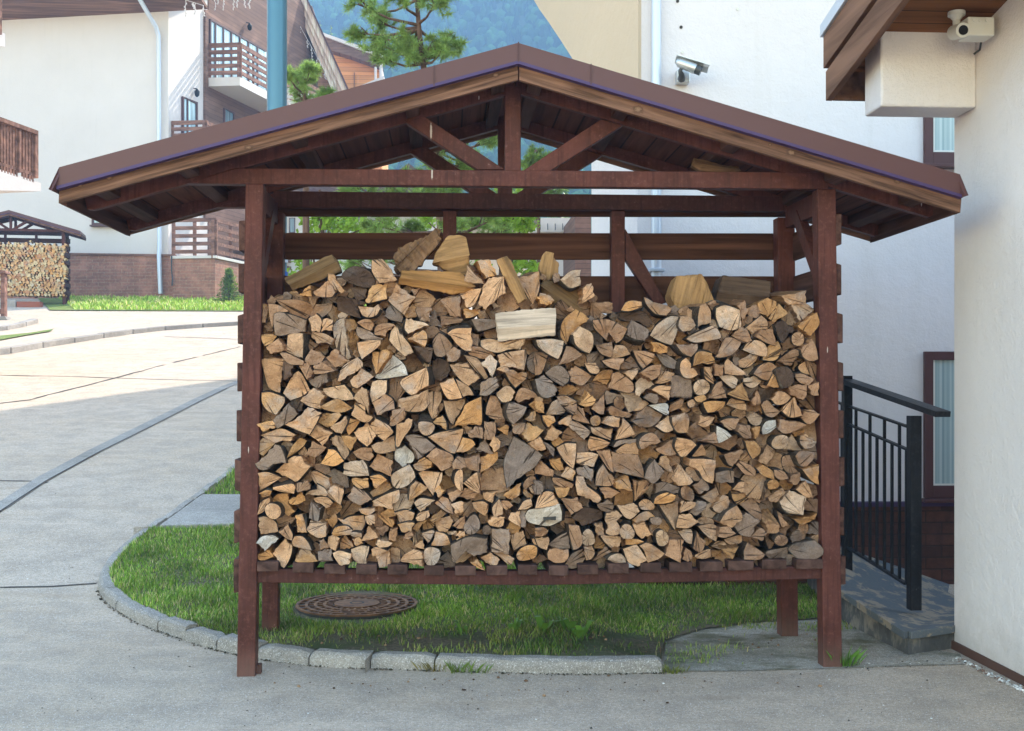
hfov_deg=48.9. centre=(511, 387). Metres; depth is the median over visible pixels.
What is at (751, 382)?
firewood log
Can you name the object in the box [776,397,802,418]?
firewood log
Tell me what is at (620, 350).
firewood log
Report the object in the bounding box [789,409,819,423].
firewood log
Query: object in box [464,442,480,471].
firewood log
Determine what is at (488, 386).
firewood log
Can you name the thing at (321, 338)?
firewood log
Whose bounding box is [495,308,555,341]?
firewood log
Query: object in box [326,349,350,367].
firewood log
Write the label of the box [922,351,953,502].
window
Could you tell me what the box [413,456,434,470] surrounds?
firewood log
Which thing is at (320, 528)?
firewood log
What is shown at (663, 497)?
firewood log
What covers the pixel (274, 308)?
firewood log
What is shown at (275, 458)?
firewood log
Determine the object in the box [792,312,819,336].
firewood log
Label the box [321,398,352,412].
firewood log
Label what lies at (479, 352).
firewood log
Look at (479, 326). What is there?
firewood log
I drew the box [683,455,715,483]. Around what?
firewood log
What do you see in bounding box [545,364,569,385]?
firewood log
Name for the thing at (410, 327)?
firewood log
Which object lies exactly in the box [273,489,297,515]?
firewood log
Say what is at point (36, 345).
kerb
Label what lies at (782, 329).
firewood log
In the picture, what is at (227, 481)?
mown grass
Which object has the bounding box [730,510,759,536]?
firewood log
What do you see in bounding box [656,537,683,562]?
firewood log
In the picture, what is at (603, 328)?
firewood log
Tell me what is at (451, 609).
mown grass
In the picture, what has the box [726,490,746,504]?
firewood log
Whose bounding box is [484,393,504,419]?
firewood log
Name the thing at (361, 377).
firewood log
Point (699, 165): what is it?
firewood log
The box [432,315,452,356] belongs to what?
firewood log
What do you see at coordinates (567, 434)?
firewood log
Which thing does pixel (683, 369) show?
firewood log
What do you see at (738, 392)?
firewood log
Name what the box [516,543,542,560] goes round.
firewood log
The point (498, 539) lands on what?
firewood log
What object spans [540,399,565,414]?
firewood log
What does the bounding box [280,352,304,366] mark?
firewood log
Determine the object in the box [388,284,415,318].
firewood log
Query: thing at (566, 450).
firewood log
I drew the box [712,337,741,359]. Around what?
firewood log
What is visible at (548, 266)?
firewood log
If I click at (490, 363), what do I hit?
firewood log
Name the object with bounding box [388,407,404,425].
firewood log
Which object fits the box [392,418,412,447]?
firewood log
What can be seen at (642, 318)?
firewood log
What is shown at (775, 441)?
firewood log
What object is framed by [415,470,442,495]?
firewood log
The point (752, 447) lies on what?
firewood log
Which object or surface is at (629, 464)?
firewood log
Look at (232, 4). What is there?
light string
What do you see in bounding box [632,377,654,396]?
firewood log
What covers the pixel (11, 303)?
stone block
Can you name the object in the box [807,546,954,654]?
ramp slab
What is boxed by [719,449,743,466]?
firewood log
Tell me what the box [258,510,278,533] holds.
firewood log
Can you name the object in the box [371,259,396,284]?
firewood log
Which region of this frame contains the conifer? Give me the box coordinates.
[549,189,569,217]
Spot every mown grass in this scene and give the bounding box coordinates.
[107,522,816,655]
[202,466,239,493]
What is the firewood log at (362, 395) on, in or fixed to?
on the firewood pile at (496, 502)
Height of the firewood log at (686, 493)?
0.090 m
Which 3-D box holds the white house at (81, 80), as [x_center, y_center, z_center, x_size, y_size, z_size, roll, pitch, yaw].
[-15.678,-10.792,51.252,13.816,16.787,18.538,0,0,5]
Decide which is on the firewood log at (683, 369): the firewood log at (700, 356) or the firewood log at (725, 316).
the firewood log at (700, 356)
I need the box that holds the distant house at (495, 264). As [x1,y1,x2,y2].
[469,217,536,275]
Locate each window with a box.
[89,219,106,226]
[181,96,197,132]
[223,108,234,122]
[289,218,294,232]
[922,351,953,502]
[923,117,953,168]
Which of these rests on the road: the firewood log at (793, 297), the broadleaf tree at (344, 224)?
the broadleaf tree at (344, 224)
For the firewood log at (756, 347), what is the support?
on the firewood pile at (496, 502)
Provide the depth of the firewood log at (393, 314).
6.13 m
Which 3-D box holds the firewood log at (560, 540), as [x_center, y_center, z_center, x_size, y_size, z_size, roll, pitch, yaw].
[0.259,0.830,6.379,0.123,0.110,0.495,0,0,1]
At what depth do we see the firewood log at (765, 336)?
6.17 m
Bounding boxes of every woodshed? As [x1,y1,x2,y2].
[0,210,85,303]
[49,42,967,676]
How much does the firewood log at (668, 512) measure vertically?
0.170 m
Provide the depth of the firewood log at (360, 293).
6.11 m
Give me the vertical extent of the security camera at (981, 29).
0.127 m
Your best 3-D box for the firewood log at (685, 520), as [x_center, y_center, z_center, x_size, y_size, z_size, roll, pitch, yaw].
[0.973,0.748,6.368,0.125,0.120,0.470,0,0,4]
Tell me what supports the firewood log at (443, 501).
on the firewood pile at (496, 502)
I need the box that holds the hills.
[337,3,550,50]
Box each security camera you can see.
[675,55,709,84]
[958,17,993,54]
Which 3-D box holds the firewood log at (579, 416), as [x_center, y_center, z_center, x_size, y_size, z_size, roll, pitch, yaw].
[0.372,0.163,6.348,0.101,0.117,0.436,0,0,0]
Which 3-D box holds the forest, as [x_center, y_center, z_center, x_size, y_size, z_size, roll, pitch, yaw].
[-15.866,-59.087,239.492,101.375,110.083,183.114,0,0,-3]
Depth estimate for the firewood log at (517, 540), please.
6.17 m
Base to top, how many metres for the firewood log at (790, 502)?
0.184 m
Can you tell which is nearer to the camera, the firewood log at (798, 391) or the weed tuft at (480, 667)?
the weed tuft at (480, 667)
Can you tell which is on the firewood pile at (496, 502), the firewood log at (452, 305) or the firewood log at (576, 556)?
the firewood log at (452, 305)
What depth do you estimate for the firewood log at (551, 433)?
6.14 m
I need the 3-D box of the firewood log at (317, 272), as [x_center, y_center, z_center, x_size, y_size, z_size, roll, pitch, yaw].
[-1.088,-0.620,6.192,0.305,0.114,0.153,-27,2,-3]
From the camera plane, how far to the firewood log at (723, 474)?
6.17 m
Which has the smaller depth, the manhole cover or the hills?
the manhole cover
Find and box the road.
[0,298,1023,730]
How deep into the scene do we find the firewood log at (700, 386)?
6.18 m
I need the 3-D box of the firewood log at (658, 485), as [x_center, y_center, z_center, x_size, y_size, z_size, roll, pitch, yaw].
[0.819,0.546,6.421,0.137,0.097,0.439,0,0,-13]
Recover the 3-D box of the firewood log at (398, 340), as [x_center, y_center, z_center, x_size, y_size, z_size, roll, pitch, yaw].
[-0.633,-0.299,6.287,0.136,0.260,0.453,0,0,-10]
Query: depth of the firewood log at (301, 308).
6.12 m
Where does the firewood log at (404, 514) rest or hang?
on the firewood pile at (496, 502)
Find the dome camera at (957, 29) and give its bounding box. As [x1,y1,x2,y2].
[947,9,969,39]
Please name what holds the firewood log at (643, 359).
on the firewood log at (641, 385)
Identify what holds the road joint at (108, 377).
on the road
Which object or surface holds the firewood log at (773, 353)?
on the firewood log at (762, 371)
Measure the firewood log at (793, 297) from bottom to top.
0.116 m
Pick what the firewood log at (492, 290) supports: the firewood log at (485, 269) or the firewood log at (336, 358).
the firewood log at (485, 269)
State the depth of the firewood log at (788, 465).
6.27 m
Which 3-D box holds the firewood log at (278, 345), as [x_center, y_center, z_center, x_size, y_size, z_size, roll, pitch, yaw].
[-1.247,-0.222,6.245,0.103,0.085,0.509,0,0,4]
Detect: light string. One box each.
[184,0,204,18]
[214,0,250,9]
[300,26,333,91]
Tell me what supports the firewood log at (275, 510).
on the firewood log at (283, 498)
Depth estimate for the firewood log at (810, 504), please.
6.27 m
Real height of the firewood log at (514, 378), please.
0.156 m
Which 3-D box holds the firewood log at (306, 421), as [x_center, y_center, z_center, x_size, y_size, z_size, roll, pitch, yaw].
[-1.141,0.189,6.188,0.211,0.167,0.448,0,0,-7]
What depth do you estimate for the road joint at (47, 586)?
8.30 m
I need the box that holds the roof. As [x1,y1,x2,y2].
[301,0,348,92]
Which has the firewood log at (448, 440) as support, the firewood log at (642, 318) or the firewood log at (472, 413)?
the firewood log at (472, 413)
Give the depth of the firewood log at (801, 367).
6.28 m
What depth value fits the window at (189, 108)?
44.56 m
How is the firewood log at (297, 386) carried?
on the firewood pile at (496, 502)
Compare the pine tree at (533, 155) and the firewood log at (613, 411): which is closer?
the firewood log at (613, 411)
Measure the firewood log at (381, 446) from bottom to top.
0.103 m
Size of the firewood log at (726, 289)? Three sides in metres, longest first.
0.315 x 0.238 x 0.200 m
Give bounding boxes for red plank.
[17,301,42,306]
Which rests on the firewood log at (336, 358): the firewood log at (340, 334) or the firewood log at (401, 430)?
the firewood log at (340, 334)
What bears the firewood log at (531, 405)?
on the firewood pile at (496, 502)
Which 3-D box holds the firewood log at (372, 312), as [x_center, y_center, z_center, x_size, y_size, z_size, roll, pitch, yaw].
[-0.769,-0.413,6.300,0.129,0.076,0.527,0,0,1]
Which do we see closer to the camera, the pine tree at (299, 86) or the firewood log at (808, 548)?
the firewood log at (808, 548)
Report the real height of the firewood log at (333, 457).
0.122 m
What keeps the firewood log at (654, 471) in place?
on the firewood log at (646, 484)
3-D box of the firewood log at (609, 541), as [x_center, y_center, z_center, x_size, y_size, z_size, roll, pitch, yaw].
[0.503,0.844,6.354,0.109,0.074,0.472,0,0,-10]
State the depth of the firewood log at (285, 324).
6.03 m
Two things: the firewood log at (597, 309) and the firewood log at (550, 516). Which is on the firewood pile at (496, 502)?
the firewood log at (550, 516)
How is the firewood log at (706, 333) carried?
on the firewood log at (687, 350)
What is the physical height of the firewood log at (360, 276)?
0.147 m
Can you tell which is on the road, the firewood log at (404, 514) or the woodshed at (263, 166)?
the woodshed at (263, 166)
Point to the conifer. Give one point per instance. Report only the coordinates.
(565, 191)
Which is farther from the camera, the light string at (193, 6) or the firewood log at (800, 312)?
the light string at (193, 6)
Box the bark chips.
[265,629,843,702]
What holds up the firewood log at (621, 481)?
on the firewood pile at (496, 502)
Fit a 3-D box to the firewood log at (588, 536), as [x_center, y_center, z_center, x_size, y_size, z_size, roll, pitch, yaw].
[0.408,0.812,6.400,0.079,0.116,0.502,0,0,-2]
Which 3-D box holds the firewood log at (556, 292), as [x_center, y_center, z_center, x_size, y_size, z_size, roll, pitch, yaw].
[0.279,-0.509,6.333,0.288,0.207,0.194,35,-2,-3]
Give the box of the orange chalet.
[323,33,387,188]
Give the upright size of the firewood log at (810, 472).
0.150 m
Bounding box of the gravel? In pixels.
[952,656,1023,692]
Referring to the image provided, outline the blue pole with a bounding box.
[267,0,287,275]
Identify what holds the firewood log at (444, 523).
on the firewood pile at (496, 502)
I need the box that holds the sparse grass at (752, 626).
[666,617,855,665]
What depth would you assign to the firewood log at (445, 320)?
6.16 m
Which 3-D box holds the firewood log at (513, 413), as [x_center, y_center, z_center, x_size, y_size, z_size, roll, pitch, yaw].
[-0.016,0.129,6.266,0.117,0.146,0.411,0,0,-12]
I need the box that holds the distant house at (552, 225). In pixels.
[525,218,569,275]
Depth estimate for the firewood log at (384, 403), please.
6.07 m
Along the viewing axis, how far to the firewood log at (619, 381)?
6.16 m
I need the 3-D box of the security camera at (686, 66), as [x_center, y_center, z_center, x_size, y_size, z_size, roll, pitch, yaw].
[1.314,-2.345,8.310,0.237,0.169,0.264,0,0,-3]
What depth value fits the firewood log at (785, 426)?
6.20 m
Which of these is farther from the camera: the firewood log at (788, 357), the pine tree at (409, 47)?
the pine tree at (409, 47)
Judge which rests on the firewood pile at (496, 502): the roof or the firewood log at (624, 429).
the firewood log at (624, 429)
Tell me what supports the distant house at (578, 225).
on the road
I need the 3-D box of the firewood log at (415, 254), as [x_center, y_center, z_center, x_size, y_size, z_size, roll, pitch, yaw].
[-0.541,-0.773,6.397,0.168,0.350,0.195,45,-2,-2]
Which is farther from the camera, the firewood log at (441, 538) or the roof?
the roof
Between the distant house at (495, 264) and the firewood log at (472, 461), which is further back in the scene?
the distant house at (495, 264)
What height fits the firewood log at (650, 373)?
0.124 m
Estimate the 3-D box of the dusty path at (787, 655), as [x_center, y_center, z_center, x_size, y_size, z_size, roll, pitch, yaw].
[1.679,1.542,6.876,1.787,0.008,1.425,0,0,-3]
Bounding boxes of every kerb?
[0,319,37,330]
[0,321,237,354]
[0,381,236,509]
[98,464,661,674]
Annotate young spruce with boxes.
[210,267,243,301]
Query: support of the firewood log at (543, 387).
on the firewood pile at (496, 502)
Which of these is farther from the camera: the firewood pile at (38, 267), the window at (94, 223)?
the window at (94, 223)
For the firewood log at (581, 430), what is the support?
on the firewood pile at (496, 502)
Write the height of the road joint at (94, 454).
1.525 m
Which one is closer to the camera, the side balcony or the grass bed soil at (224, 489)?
the grass bed soil at (224, 489)
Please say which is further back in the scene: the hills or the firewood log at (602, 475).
the hills
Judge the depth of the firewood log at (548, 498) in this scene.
6.09 m
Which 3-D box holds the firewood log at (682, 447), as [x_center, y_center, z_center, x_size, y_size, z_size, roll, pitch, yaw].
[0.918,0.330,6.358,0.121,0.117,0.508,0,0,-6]
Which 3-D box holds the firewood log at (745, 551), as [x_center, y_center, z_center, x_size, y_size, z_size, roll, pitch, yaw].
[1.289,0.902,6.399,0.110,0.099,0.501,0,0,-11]
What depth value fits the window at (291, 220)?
48.45 m
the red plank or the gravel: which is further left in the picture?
the red plank
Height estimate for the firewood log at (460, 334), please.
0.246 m
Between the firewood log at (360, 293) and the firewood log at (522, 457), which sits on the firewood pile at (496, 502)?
the firewood log at (522, 457)
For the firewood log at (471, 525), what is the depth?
6.13 m
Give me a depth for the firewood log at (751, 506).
6.26 m
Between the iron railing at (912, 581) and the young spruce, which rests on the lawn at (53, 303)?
the young spruce
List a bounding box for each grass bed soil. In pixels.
[209,477,239,493]
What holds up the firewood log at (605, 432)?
on the firewood log at (595, 442)
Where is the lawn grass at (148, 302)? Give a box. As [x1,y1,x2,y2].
[58,294,366,309]
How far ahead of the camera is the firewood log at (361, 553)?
6.09 m
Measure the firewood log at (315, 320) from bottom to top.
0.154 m
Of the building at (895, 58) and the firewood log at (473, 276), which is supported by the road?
the building at (895, 58)
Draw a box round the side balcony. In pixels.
[0,0,40,192]
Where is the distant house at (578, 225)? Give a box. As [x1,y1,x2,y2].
[563,217,590,275]
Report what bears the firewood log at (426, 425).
on the firewood log at (418, 446)
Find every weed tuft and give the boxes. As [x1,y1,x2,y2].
[411,661,447,671]
[443,660,475,673]
[460,663,492,673]
[657,662,689,673]
[827,644,866,666]
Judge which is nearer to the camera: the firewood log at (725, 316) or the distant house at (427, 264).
the firewood log at (725, 316)
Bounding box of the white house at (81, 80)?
[0,0,348,299]
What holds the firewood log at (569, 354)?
on the firewood log at (559, 374)
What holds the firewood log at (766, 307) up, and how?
on the firewood pile at (496, 502)
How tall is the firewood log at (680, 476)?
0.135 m
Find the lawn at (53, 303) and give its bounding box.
[38,298,242,310]
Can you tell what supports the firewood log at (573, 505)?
on the firewood log at (586, 515)
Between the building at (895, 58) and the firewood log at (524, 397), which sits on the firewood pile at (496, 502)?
the firewood log at (524, 397)
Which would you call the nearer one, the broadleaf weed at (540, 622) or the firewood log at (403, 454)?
the firewood log at (403, 454)
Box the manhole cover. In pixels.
[295,593,417,619]
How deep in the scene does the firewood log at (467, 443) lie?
6.10 m
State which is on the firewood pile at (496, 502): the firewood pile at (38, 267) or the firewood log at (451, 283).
the firewood log at (451, 283)
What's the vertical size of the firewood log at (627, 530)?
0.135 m
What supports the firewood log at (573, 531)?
on the firewood pile at (496, 502)
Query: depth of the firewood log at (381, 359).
6.04 m
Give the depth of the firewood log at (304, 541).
6.04 m
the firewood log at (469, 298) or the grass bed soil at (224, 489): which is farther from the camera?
the grass bed soil at (224, 489)
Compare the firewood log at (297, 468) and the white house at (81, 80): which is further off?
the white house at (81, 80)
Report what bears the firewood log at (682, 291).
on the firewood pile at (496, 502)
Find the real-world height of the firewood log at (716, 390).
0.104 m
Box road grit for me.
[9,456,965,728]
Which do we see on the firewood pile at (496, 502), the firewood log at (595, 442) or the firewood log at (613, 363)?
the firewood log at (613, 363)
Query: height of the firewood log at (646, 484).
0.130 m
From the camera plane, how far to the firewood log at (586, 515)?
6.18 m
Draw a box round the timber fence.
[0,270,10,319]
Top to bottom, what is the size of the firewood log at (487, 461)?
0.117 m
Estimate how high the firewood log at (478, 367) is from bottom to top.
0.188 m
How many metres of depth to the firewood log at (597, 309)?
6.22 m
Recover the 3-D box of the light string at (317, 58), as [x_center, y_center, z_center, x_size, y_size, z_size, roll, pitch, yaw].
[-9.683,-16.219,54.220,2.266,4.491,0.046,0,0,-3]
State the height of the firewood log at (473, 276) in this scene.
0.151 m
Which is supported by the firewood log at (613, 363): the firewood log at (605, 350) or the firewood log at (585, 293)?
the firewood log at (605, 350)
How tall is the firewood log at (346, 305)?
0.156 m
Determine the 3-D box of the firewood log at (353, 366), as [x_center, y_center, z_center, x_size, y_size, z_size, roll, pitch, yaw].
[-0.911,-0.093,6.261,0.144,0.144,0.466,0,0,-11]
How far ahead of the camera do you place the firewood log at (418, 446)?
6.07 m
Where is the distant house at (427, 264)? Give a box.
[356,163,471,273]
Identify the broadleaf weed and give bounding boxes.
[454,620,481,635]
[508,617,521,631]
[535,615,559,631]
[559,617,580,630]
[571,619,593,637]
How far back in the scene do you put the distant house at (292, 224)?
48.53 m
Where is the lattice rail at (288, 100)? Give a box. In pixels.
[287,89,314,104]
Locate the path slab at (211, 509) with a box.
[159,494,239,528]
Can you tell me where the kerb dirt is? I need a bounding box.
[95,590,665,675]
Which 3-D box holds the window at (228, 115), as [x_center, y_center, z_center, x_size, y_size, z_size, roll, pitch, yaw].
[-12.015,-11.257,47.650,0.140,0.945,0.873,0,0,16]
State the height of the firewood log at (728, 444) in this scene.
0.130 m
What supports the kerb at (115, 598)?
on the road
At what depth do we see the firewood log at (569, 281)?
6.12 m
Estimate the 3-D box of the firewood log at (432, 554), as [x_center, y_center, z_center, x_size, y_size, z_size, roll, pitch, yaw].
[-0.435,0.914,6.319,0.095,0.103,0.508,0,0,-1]
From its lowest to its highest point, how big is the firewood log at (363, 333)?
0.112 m
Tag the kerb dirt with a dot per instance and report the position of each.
(105, 602)
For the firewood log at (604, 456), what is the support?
on the firewood log at (602, 475)
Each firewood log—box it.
[255,444,288,469]
[256,527,280,550]
[258,469,281,490]
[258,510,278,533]
[259,438,282,455]
[261,390,286,414]
[261,428,308,442]
[262,354,285,392]
[265,501,298,518]
[266,338,289,353]
[268,303,288,328]
[273,312,308,335]
[273,403,303,428]
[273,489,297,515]
[273,533,302,567]
[275,455,314,481]
[276,299,312,319]
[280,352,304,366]
[283,370,310,399]
[284,255,341,290]
[286,333,315,358]
[286,407,323,434]
[292,533,314,550]
[295,532,318,561]
[300,388,332,408]
[305,349,324,365]
[306,439,327,457]
[307,518,330,537]
[309,313,326,331]
[309,372,331,388]
[309,495,324,520]
[310,303,332,316]
[310,423,332,444]
[310,460,350,489]
[311,332,335,345]
[313,277,337,297]
[318,412,344,427]
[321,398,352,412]
[321,445,344,465]
[322,382,370,399]
[325,274,343,292]
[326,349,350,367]
[327,483,345,504]
[330,433,353,459]
[333,317,379,359]
[333,544,360,565]
[335,296,365,317]
[336,506,367,529]
[337,357,362,381]
[342,266,375,287]
[343,459,374,475]
[347,476,374,504]
[350,367,373,388]
[351,286,369,300]
[351,543,372,563]
[352,401,372,422]
[353,387,373,414]
[353,423,375,446]
[353,447,373,461]
[356,326,384,339]
[356,340,380,358]
[358,304,385,318]
[365,284,386,306]
[369,412,393,440]
[369,453,392,475]
[370,380,389,402]
[370,478,392,496]
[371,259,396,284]
[371,435,395,453]
[372,349,394,373]
[372,394,395,414]
[372,487,399,509]
[374,323,395,336]
[375,355,407,378]
[376,547,391,567]
[385,305,404,322]
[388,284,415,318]
[388,321,413,355]
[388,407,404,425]
[389,464,415,488]
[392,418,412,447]
[392,442,414,466]
[393,228,441,274]
[394,509,414,521]
[396,389,429,418]
[398,270,475,294]
[400,366,434,394]
[400,546,425,565]
[402,319,429,336]
[402,434,435,458]
[406,479,427,499]
[408,330,427,346]
[412,307,431,322]
[412,346,432,364]
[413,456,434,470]
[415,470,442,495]
[418,408,434,435]
[423,537,441,564]
[426,443,453,470]
[427,390,441,418]
[427,425,463,453]
[431,522,456,545]
[432,235,469,275]
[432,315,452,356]
[432,357,451,380]
[434,494,453,513]
[434,514,452,531]
[437,550,454,567]
[438,315,462,325]
[439,375,462,399]
[440,295,462,317]
[440,398,465,424]
[446,315,472,350]
[450,361,480,385]
[450,533,488,562]
[455,396,488,425]
[456,434,475,451]
[458,288,481,308]
[458,346,495,358]
[463,353,489,378]
[463,471,481,493]
[463,512,479,534]
[464,265,486,283]
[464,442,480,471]
[468,319,495,336]
[473,259,496,278]
[476,551,499,564]
[477,275,505,309]
[479,451,497,471]
[480,337,524,352]
[480,377,498,395]
[481,355,497,377]
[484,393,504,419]
[484,421,498,439]
[487,366,526,390]
[488,526,509,554]
[494,385,514,403]
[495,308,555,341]
[495,349,526,372]
[497,256,526,303]
[501,401,526,424]
[503,434,543,487]
[503,525,526,550]
[514,387,537,406]
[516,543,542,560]
[518,272,539,303]
[518,422,543,441]
[525,504,566,525]
[526,351,545,378]
[526,400,542,413]
[530,375,556,399]
[531,338,563,359]
[532,461,553,476]
[533,352,547,375]
[535,489,558,508]
[538,251,558,280]
[538,309,588,346]
[539,280,582,311]
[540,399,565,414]
[540,425,561,440]
[542,545,568,562]
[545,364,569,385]
[548,529,569,548]
[554,426,584,440]
[556,441,575,468]
[558,270,580,291]
[558,346,582,364]
[558,384,578,395]
[559,418,590,439]
[561,496,582,514]
[563,326,593,353]
[563,522,582,549]
[564,545,584,568]
[567,364,591,385]
[571,406,589,423]
[571,499,602,525]
[575,452,598,466]
[575,466,600,502]
[575,521,594,545]
[576,465,594,481]
[578,283,594,304]
[582,424,612,439]
[585,433,609,450]
[589,302,612,318]
[591,341,612,357]
[591,529,620,546]
[592,319,627,343]
[592,369,612,385]
[592,447,613,472]
[593,458,614,486]
[595,406,631,418]
[599,358,623,369]
[602,507,621,535]
[604,390,622,404]
[607,371,633,392]
[607,446,643,477]
[611,342,629,357]
[611,418,635,439]
[611,443,638,453]
[612,472,632,490]
[614,503,639,519]
[615,310,652,326]
[619,517,634,538]
[619,544,646,566]
[622,406,662,427]
[623,320,649,345]
[625,458,664,483]
[627,432,660,448]
[628,476,648,501]
[630,350,654,369]
[631,364,660,381]
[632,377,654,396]
[632,521,651,538]
[636,538,664,562]
[642,297,671,318]
[644,490,675,503]
[644,498,677,530]
[649,315,677,345]
[651,528,668,545]
[652,370,673,383]
[652,480,679,493]
[654,439,675,455]
[655,353,676,368]
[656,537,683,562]
[661,412,685,433]
[662,410,688,432]
[665,274,713,308]
[665,343,697,356]
[667,303,710,327]
[669,374,692,397]
[670,437,696,456]
[670,463,693,485]
[672,357,697,378]
[675,486,693,500]
[676,315,695,331]
[676,512,697,528]
[678,511,716,540]
[682,325,720,342]
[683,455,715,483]
[683,528,705,552]
[690,345,714,365]
[691,158,740,171]
[692,379,709,395]
[694,494,729,512]
[695,487,718,502]
[698,401,725,414]
[705,381,726,399]
[706,298,740,330]
[710,434,737,451]
[711,275,770,305]
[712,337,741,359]
[712,503,742,527]
[714,467,733,482]
[716,382,749,402]
[719,358,746,375]
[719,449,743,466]
[720,398,745,410]
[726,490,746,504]
[729,327,751,343]
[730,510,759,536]
[734,460,755,475]
[735,541,764,559]
[737,354,757,369]
[737,444,774,464]
[738,339,767,356]
[739,498,761,519]
[741,376,761,388]
[742,438,760,459]
[743,314,767,333]
[744,362,776,380]
[746,298,776,317]
[753,329,775,345]
[757,546,787,558]
[759,341,780,360]
[760,399,779,417]
[763,349,798,365]
[765,318,794,342]
[766,303,787,322]
[766,434,788,448]
[768,390,790,404]
[769,290,805,304]
[771,366,793,388]
[772,417,805,433]
[772,490,805,514]
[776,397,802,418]
[778,536,823,558]
[780,299,813,322]
[781,454,796,473]
[782,383,806,399]
[787,450,814,466]
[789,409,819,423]
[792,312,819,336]
[794,361,809,375]
[794,462,818,484]
[795,337,817,361]
[804,496,817,512]
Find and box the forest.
[308,0,590,217]
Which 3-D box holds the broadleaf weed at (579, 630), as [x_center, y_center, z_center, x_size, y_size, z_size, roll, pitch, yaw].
[0.423,1.430,6.609,0.138,0.100,0.162,0,0,-3]
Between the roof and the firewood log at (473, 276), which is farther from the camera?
the roof
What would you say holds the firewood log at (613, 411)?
on the firewood pile at (496, 502)
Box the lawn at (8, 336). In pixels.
[0,329,52,339]
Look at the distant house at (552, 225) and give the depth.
43.98 m
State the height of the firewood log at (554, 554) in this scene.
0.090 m
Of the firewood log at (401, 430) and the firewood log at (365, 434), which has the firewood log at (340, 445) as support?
the firewood log at (365, 434)
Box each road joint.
[0,388,226,510]
[0,583,95,587]
[3,347,237,402]
[12,375,221,380]
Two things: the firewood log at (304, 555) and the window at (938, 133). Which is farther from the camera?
the window at (938, 133)
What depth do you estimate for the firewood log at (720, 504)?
6.18 m
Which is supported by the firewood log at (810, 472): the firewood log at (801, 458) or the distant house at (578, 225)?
the firewood log at (801, 458)
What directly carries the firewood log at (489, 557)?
on the woodshed at (263, 166)
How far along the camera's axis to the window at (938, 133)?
8.52 m
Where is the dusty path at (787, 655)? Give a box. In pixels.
[664,618,963,671]
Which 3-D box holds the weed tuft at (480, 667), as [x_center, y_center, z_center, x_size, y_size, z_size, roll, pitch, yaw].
[-0.189,1.517,6.106,0.213,0.065,0.134,0,0,-3]
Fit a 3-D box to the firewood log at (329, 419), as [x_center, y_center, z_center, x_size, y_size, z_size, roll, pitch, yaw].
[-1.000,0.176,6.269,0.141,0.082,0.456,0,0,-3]
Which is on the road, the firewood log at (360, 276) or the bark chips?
the bark chips
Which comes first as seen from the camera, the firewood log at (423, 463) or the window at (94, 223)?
the firewood log at (423, 463)
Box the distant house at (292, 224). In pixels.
[287,188,364,275]
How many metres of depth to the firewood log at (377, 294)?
6.09 m
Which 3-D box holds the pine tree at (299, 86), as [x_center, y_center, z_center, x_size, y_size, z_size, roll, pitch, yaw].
[-2.513,-1.602,13.832,0.761,4.872,1.273,0,0,-3]
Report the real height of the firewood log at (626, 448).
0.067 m
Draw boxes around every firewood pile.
[0,240,69,297]
[257,273,818,569]
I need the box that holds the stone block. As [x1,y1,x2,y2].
[0,300,21,306]
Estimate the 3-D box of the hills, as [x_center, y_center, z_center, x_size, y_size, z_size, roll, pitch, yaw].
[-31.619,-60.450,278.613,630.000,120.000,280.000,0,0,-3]
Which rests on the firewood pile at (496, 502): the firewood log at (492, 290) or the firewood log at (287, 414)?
the firewood log at (492, 290)
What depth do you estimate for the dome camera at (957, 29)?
6.10 m
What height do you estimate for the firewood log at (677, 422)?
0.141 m
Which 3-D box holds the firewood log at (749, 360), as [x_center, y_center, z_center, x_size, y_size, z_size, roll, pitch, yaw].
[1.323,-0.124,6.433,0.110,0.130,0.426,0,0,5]
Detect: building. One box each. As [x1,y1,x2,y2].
[534,0,953,585]
[820,0,1023,685]
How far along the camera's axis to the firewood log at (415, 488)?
6.07 m
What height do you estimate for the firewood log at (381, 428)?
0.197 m
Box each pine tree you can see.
[287,59,336,268]
[333,0,516,275]
[514,143,572,262]
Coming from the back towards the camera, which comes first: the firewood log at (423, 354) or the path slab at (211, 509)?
the path slab at (211, 509)
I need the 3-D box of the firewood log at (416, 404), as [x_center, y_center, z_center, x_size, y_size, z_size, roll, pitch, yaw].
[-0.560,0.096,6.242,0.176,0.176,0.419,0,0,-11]
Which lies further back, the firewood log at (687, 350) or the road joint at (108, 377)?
the road joint at (108, 377)
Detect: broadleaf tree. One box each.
[287,190,369,317]
[412,188,540,275]
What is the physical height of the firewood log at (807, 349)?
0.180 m
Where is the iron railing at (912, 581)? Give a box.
[814,375,950,610]
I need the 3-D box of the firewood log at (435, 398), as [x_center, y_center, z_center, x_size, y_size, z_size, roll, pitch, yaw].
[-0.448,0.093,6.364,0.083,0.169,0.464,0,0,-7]
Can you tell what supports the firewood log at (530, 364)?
on the firewood pile at (496, 502)
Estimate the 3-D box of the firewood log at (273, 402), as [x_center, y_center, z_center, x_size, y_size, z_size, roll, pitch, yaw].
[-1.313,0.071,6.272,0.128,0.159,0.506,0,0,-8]

